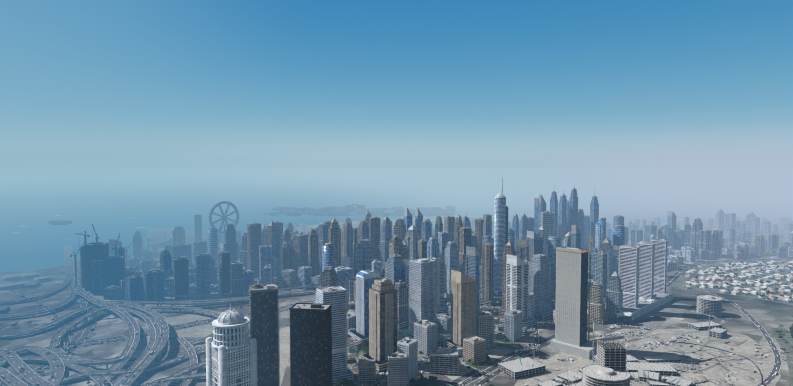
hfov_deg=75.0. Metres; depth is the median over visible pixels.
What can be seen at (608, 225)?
skyline tower
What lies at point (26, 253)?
boats
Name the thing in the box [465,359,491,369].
lawn
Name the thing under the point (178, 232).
tower
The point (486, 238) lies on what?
tower
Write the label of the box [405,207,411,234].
twin tower
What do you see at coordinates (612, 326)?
parking lot
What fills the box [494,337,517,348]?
lawn
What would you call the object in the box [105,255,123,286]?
tower
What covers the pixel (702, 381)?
construction machinery
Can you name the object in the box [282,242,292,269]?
tower
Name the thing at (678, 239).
tower
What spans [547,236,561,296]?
tower
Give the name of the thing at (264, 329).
skyscraper
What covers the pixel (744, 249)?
tower
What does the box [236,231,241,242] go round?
shore tower
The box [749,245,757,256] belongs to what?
tower
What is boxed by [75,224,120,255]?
coastal cranes
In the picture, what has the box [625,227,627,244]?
tower
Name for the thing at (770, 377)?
road
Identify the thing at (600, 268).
tower
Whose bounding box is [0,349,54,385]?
road
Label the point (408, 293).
jlt tower
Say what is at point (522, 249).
jlt tower
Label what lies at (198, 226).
tower
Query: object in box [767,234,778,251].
tower
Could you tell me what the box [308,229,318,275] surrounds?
jbr tower
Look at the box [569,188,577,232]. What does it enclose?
marina tower
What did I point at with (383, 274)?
jlt tower
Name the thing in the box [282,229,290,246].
jbr tower
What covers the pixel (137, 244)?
tower
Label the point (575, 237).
jlt tower
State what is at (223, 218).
ferris wheel
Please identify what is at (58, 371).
road
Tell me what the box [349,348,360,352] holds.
lake
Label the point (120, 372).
road
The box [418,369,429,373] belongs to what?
parking lot
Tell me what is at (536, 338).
road
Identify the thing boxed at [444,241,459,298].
tower
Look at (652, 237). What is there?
tower
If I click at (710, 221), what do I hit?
skyline tower
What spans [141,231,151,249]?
shore crane
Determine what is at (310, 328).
dark tower glass
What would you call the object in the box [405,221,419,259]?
jlt tower
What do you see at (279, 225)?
marina tower
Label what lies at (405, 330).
lake
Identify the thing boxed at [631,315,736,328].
road
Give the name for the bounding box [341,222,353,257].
jbr tower
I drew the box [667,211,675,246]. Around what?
tower
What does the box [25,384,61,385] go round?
fly
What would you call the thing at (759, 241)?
tower
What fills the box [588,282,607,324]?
jlt tower
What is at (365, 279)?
blue tower arch
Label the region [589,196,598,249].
marina tower
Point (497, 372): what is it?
road
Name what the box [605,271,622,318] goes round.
jlt tower
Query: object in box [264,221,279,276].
jbr tower
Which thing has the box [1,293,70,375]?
road
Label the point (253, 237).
jbr tower
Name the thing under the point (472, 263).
tower
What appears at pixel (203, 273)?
tower
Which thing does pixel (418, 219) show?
twin tower
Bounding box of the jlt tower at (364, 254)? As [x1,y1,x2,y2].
[357,239,371,272]
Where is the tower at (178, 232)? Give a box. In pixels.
[172,226,185,243]
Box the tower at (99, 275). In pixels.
[92,258,106,294]
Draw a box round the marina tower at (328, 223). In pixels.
[325,221,337,239]
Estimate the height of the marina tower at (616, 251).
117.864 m
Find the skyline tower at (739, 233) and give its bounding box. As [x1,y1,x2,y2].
[735,229,741,239]
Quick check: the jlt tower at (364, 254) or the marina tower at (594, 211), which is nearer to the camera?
the jlt tower at (364, 254)
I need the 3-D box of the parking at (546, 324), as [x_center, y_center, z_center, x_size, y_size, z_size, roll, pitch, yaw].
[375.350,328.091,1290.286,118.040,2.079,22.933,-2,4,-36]
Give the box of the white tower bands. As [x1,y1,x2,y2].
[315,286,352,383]
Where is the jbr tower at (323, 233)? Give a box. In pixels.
[318,223,328,274]
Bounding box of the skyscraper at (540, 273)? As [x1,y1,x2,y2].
[528,254,554,317]
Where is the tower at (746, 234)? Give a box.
[741,231,750,239]
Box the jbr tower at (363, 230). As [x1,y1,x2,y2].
[357,220,369,244]
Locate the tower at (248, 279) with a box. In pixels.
[243,270,253,294]
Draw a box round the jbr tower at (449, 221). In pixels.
[444,216,454,241]
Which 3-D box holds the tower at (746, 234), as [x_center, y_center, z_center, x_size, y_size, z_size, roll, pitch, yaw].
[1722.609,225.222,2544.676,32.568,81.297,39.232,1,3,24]
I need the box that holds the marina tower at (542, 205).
[538,194,545,230]
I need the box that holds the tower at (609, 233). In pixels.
[606,228,611,239]
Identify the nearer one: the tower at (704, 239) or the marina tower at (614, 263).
the marina tower at (614, 263)
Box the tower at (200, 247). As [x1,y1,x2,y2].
[194,241,206,262]
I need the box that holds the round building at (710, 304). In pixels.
[696,295,722,316]
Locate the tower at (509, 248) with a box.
[499,238,515,315]
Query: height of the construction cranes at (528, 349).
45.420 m
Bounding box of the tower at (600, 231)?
[595,220,605,250]
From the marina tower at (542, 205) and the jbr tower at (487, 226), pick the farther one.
the marina tower at (542, 205)
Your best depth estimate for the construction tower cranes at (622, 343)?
976.28 m
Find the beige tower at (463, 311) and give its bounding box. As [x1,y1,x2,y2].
[444,269,476,348]
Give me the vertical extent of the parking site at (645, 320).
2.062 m
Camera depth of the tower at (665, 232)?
2308.20 m
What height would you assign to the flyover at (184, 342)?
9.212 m
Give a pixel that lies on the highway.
(125, 337)
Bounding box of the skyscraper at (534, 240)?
[526,231,542,259]
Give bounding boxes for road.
[0,306,249,328]
[0,324,289,385]
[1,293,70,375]
[133,378,205,385]
[348,307,587,368]
[372,376,387,385]
[418,358,483,378]
[442,258,792,385]
[474,350,541,385]
[494,341,533,351]
[532,316,538,351]
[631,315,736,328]
[704,291,781,385]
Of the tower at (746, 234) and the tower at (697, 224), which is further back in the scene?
the tower at (746, 234)
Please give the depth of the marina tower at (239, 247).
2155.65 m
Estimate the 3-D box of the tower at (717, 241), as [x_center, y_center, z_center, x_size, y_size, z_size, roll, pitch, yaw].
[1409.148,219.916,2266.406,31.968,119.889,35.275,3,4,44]
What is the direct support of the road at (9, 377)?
on the ground at (770, 317)
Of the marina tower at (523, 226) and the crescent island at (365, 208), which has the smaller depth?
the marina tower at (523, 226)
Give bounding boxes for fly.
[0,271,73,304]
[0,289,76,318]
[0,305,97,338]
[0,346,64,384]
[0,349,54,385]
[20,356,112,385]
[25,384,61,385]
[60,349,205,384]
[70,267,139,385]
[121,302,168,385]
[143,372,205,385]
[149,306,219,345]
[158,360,205,385]
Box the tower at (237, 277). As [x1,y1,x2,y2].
[231,261,242,297]
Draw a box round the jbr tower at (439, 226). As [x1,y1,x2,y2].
[435,216,442,239]
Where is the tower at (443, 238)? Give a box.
[438,231,448,286]
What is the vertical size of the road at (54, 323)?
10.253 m
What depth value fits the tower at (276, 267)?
1786.58 m
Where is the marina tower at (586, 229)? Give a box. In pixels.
[583,215,589,250]
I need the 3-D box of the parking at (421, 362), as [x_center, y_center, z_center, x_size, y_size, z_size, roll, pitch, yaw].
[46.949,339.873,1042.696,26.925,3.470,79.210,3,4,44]
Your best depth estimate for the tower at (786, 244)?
2411.55 m
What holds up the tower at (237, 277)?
on the ground at (770, 317)
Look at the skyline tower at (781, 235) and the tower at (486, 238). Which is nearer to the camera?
the tower at (486, 238)
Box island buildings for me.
[48,204,454,245]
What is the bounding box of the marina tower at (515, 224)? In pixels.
[512,214,519,251]
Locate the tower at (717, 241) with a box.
[712,229,722,256]
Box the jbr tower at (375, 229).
[369,216,380,260]
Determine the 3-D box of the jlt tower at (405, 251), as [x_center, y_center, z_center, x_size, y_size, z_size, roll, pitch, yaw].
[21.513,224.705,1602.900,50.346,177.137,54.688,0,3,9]
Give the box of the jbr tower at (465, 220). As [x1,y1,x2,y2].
[463,216,468,226]
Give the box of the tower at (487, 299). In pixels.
[479,242,495,305]
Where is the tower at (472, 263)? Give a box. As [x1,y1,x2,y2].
[465,246,482,310]
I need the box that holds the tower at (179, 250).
[165,243,191,265]
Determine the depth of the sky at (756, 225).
2928.09 m
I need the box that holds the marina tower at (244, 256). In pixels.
[240,230,247,269]
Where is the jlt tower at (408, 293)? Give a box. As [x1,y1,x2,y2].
[408,273,409,317]
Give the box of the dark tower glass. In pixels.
[289,303,332,385]
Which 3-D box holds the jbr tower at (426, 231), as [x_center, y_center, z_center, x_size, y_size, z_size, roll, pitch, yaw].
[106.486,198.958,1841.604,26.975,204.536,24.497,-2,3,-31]
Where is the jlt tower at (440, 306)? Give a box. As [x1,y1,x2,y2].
[431,257,446,312]
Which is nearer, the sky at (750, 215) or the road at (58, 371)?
the road at (58, 371)
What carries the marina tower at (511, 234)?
on the ground at (770, 317)
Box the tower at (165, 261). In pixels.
[159,249,172,287]
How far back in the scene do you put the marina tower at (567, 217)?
2119.92 m
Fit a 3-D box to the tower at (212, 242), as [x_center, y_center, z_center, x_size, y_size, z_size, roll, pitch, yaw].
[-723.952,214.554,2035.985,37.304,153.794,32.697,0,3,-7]
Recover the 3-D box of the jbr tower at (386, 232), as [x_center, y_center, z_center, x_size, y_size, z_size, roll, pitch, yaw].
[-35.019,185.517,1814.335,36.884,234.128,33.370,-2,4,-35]
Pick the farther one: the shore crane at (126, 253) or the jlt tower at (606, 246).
the shore crane at (126, 253)
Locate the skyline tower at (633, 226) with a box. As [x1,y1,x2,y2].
[630,224,637,229]
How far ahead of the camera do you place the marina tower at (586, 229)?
2136.06 m
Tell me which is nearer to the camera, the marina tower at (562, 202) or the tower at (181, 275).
the tower at (181, 275)
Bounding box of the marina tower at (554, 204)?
[550,191,557,236]
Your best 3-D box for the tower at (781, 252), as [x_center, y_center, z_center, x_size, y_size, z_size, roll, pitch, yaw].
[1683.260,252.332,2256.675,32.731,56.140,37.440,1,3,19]
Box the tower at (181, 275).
[173,256,188,298]
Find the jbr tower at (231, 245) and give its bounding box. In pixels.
[224,223,237,269]
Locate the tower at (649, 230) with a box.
[644,224,656,242]
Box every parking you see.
[354,369,387,379]
[418,355,429,365]
[529,321,554,329]
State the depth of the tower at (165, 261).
1653.11 m
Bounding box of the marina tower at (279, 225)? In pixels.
[274,221,282,266]
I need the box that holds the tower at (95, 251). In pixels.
[84,242,108,292]
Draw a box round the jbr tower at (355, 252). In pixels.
[353,227,357,276]
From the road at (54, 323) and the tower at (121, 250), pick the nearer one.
the road at (54, 323)
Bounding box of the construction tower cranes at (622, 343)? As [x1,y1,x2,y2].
[592,311,716,363]
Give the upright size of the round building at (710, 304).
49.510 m
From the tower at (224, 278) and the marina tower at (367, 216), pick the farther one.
the marina tower at (367, 216)
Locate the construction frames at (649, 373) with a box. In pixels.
[498,320,768,385]
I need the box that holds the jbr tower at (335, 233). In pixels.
[329,215,340,266]
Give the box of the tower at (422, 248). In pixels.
[418,239,426,258]
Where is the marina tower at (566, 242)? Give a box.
[561,229,570,247]
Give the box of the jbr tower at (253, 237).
[247,222,260,276]
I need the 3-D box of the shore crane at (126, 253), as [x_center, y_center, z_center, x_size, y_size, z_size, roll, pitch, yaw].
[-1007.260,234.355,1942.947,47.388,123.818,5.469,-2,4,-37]
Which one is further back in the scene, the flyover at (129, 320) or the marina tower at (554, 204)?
the marina tower at (554, 204)
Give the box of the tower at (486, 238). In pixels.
[480,235,490,290]
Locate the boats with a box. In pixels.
[12,212,147,267]
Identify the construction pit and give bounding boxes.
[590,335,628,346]
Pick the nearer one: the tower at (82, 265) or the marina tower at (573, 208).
the tower at (82, 265)
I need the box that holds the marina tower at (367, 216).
[364,211,370,227]
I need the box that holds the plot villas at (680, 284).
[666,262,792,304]
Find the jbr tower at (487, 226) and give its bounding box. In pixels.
[483,215,491,237]
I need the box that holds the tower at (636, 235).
[631,228,642,245]
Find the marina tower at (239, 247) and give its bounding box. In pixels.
[238,243,241,259]
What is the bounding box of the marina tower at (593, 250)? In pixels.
[588,247,598,279]
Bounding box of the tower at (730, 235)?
[727,228,734,244]
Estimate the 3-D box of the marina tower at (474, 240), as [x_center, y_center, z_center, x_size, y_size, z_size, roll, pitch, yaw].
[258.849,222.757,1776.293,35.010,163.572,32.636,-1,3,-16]
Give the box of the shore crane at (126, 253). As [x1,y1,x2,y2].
[125,239,135,266]
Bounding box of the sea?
[0,168,792,272]
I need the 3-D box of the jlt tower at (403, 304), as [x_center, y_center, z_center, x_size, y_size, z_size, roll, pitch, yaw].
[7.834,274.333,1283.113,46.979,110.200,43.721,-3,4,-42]
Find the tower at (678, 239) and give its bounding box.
[673,229,684,249]
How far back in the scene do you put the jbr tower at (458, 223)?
1804.76 m
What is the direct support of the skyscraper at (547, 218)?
on the ground at (770, 317)
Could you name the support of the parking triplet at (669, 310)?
on the ground at (770, 317)
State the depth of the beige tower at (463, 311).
1103.98 m
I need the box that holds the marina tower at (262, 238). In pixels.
[261,227,266,245]
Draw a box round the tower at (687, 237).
[684,224,690,246]
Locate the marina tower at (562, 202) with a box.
[558,190,566,245]
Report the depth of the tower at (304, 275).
1669.84 m
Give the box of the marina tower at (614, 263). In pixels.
[613,255,616,272]
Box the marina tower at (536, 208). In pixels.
[534,198,538,233]
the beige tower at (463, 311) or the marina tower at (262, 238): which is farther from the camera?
the marina tower at (262, 238)
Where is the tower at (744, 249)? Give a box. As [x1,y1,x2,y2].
[739,243,748,257]
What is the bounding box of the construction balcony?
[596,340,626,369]
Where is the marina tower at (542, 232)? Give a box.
[538,226,547,257]
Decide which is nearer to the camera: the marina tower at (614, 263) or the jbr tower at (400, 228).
the marina tower at (614, 263)
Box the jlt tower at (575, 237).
[571,225,580,248]
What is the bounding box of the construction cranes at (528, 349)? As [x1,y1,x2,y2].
[515,346,540,364]
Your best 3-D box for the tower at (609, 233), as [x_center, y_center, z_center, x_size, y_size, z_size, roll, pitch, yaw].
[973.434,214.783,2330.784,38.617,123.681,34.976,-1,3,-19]
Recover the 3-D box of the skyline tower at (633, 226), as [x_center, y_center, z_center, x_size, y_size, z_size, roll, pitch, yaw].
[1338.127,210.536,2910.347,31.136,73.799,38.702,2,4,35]
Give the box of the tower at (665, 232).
[658,225,671,245]
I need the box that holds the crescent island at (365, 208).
[263,208,456,214]
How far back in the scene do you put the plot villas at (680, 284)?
1731.50 m
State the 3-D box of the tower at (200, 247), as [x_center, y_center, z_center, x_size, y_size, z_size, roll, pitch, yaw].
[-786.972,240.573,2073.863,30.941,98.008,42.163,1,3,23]
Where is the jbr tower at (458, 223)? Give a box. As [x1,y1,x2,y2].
[454,215,462,251]
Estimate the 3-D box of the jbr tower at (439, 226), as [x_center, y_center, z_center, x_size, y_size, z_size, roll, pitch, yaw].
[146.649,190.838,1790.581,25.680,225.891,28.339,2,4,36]
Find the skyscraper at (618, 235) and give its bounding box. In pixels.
[611,225,624,246]
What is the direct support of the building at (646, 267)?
on the ground at (770, 317)
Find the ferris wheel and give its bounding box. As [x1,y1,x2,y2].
[208,201,239,251]
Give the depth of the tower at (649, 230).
2317.71 m
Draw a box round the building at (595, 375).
[581,364,629,385]
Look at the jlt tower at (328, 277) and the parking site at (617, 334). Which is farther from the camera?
the jlt tower at (328, 277)
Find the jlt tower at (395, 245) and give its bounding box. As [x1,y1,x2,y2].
[389,235,402,258]
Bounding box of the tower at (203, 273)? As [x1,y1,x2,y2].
[196,253,210,297]
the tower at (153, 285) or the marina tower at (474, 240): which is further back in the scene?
the marina tower at (474, 240)
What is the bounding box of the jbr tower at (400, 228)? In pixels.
[394,219,405,241]
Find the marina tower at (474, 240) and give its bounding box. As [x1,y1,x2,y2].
[472,234,477,250]
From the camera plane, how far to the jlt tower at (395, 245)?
1545.20 m
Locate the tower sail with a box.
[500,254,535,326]
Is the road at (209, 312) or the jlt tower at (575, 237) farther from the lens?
the jlt tower at (575, 237)
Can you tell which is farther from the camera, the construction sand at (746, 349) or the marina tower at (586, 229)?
the marina tower at (586, 229)
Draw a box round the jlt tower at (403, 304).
[395,280,408,328]
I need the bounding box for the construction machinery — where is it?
[525,334,761,385]
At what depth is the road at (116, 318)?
1342.76 m
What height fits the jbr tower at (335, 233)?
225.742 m
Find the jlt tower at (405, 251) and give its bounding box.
[402,240,408,258]
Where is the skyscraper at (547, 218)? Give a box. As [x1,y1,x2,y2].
[541,211,553,244]
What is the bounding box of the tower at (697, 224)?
[692,218,702,254]
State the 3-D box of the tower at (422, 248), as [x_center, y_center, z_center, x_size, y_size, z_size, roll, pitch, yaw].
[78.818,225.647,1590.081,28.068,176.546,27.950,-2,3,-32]
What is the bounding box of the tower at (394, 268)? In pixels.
[385,254,404,284]
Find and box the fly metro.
[164,240,740,299]
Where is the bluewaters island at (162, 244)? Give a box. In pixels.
[149,233,225,248]
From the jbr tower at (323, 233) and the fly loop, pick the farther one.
the jbr tower at (323, 233)
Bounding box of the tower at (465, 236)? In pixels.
[459,223,471,273]
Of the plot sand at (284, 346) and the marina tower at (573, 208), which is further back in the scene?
the marina tower at (573, 208)
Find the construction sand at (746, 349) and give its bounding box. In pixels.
[514,329,780,385]
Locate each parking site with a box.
[602,331,645,337]
[616,317,666,325]
[641,336,690,349]
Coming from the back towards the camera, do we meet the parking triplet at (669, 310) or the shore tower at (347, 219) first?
the shore tower at (347, 219)
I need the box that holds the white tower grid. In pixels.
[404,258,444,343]
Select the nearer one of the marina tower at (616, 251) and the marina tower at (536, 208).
the marina tower at (616, 251)
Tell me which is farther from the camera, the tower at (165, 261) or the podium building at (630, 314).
the tower at (165, 261)
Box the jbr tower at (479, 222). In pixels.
[475,216,483,265]
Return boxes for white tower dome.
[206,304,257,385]
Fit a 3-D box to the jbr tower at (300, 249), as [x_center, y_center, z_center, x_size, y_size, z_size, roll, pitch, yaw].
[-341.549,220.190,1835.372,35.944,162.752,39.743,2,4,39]
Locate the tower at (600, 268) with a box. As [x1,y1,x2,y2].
[590,251,606,301]
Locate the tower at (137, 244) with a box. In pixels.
[133,230,142,260]
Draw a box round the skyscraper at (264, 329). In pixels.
[248,283,279,385]
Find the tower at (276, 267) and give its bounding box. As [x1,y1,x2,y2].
[272,242,280,280]
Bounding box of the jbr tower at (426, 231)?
[421,220,430,242]
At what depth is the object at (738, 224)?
2948.34 m
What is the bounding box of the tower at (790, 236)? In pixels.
[788,231,792,246]
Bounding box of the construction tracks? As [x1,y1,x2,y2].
[523,323,771,385]
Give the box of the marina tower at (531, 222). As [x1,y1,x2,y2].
[528,217,534,231]
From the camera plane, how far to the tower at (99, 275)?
1592.93 m
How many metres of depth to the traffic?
1110.53 m
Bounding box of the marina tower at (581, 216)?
[578,209,584,248]
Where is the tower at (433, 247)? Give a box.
[427,237,439,258]
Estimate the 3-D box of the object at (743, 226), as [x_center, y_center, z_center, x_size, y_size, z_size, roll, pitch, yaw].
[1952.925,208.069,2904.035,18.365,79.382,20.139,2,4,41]
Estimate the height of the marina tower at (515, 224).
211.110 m
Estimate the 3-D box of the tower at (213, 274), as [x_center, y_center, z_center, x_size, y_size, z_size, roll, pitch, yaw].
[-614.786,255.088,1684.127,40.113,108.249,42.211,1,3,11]
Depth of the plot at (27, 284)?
1734.11 m
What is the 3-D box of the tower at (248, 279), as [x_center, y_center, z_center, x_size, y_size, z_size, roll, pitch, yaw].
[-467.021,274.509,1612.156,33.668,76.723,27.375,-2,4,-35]
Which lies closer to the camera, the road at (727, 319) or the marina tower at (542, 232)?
the road at (727, 319)
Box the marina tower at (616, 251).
[612,245,618,273]
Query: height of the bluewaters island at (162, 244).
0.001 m
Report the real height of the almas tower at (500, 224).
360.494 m
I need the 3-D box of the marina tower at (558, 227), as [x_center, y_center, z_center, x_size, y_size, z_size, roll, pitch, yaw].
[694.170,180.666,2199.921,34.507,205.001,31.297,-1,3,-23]
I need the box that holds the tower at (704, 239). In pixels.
[698,229,711,251]
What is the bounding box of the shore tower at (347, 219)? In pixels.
[343,217,351,225]
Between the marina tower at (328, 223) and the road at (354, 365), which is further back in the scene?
the marina tower at (328, 223)
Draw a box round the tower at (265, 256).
[258,245,273,284]
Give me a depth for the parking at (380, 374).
976.67 m
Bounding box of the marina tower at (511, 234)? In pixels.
[508,228,514,247]
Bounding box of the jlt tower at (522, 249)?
[516,239,528,259]
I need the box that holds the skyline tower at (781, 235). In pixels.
[777,233,784,238]
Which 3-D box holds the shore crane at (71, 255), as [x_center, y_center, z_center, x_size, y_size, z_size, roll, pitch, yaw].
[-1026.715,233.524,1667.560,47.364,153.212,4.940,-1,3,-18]
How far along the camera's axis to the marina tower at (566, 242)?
1734.20 m
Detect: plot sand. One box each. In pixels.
[279,326,289,385]
[429,349,509,379]
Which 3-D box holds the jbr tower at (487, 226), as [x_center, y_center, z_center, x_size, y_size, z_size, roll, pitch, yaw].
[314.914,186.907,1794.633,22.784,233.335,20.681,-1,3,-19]
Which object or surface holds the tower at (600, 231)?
on the ground at (770, 317)
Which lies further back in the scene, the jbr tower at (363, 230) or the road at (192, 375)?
the jbr tower at (363, 230)
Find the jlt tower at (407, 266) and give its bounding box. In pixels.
[403,259,409,286]
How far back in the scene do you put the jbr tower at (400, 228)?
1879.99 m
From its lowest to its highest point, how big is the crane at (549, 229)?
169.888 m
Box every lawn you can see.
[335,380,354,385]
[410,379,443,385]
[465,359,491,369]
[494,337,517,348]
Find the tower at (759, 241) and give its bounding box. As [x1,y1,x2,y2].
[755,235,763,255]
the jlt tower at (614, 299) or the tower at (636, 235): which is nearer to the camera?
the jlt tower at (614, 299)
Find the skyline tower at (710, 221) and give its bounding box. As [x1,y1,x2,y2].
[708,218,713,225]
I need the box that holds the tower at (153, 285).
[142,269,164,300]
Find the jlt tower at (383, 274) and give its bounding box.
[381,267,384,278]
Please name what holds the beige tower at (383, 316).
on the ground at (770, 317)
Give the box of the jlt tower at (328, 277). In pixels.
[320,266,337,287]
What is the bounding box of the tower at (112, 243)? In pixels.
[109,239,121,256]
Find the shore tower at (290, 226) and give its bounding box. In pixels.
[286,222,293,234]
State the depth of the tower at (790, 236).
2489.44 m
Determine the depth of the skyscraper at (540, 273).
1368.48 m
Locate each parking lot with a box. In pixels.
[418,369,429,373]
[557,356,578,361]
[602,324,623,329]
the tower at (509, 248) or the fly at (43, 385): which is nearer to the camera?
the fly at (43, 385)
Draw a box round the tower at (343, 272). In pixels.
[335,266,352,288]
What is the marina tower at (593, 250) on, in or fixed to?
on the ground at (770, 317)
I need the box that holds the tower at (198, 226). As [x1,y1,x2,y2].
[194,214,201,241]
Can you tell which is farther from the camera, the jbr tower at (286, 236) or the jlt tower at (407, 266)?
the jbr tower at (286, 236)
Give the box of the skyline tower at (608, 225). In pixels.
[606,222,610,230]
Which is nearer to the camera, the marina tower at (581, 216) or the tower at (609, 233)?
the marina tower at (581, 216)
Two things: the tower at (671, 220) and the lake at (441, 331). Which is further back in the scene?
the tower at (671, 220)
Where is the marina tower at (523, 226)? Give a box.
[520,214,527,239]
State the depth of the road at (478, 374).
1019.69 m
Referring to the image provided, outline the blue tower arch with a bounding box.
[348,270,379,344]
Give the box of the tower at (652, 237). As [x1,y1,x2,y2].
[648,234,655,242]
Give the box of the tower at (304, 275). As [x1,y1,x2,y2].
[295,266,314,289]
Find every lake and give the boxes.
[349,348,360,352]
[398,326,409,333]
[437,328,450,338]
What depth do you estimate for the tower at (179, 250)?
1999.22 m
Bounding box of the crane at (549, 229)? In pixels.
[539,225,556,235]
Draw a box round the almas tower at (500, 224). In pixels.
[493,178,507,295]
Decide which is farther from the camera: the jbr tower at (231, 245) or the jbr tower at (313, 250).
the jbr tower at (231, 245)
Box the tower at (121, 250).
[115,247,124,255]
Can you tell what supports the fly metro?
on the ground at (770, 317)
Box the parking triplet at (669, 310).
[619,301,692,330]
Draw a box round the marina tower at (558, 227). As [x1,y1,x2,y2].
[557,214,558,236]
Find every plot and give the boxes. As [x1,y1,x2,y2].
[0,272,50,313]
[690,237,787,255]
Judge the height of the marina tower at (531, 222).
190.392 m
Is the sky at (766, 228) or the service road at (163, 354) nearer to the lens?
the service road at (163, 354)
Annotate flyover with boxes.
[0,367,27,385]
[77,267,160,385]
[176,337,197,385]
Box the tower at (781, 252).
[775,244,787,257]
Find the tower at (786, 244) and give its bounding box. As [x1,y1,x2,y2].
[783,241,790,250]
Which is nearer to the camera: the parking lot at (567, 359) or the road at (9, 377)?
the road at (9, 377)
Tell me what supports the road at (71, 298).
on the ground at (770, 317)
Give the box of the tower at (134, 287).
[125,275,142,300]
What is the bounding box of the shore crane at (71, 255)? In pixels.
[70,243,83,286]
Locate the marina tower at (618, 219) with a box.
[613,215,623,225]
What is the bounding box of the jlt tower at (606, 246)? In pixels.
[599,235,612,288]
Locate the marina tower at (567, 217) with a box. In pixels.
[566,201,568,233]
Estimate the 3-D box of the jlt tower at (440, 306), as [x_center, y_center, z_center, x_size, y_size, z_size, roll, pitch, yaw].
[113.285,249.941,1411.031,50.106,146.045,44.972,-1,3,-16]
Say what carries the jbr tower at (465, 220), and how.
on the ground at (770, 317)
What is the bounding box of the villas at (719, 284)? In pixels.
[682,261,792,302]
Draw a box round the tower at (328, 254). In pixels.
[322,243,334,270]
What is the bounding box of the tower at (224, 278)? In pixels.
[218,251,230,295]
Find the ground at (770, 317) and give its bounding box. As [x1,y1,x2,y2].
[0,192,792,385]
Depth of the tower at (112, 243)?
1963.28 m
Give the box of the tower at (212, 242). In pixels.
[208,228,217,261]
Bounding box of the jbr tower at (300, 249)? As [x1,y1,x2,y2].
[293,233,307,273]
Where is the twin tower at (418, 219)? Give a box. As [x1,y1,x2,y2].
[415,207,422,238]
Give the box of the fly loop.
[50,290,315,369]
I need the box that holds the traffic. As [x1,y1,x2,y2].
[1,243,786,385]
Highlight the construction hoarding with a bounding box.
[672,341,761,378]
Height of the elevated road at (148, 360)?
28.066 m
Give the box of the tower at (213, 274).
[210,256,216,284]
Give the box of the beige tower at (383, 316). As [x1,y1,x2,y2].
[361,278,397,371]
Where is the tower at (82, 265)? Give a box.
[80,246,84,287]
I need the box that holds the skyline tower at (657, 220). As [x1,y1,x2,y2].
[654,217,659,228]
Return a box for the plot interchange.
[157,313,212,336]
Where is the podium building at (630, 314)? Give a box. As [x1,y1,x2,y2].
[615,292,672,321]
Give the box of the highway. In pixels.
[0,242,782,356]
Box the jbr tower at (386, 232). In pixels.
[380,213,391,269]
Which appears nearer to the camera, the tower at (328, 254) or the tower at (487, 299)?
the tower at (487, 299)
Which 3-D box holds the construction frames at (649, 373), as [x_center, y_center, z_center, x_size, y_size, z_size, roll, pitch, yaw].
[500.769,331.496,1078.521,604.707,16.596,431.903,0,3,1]

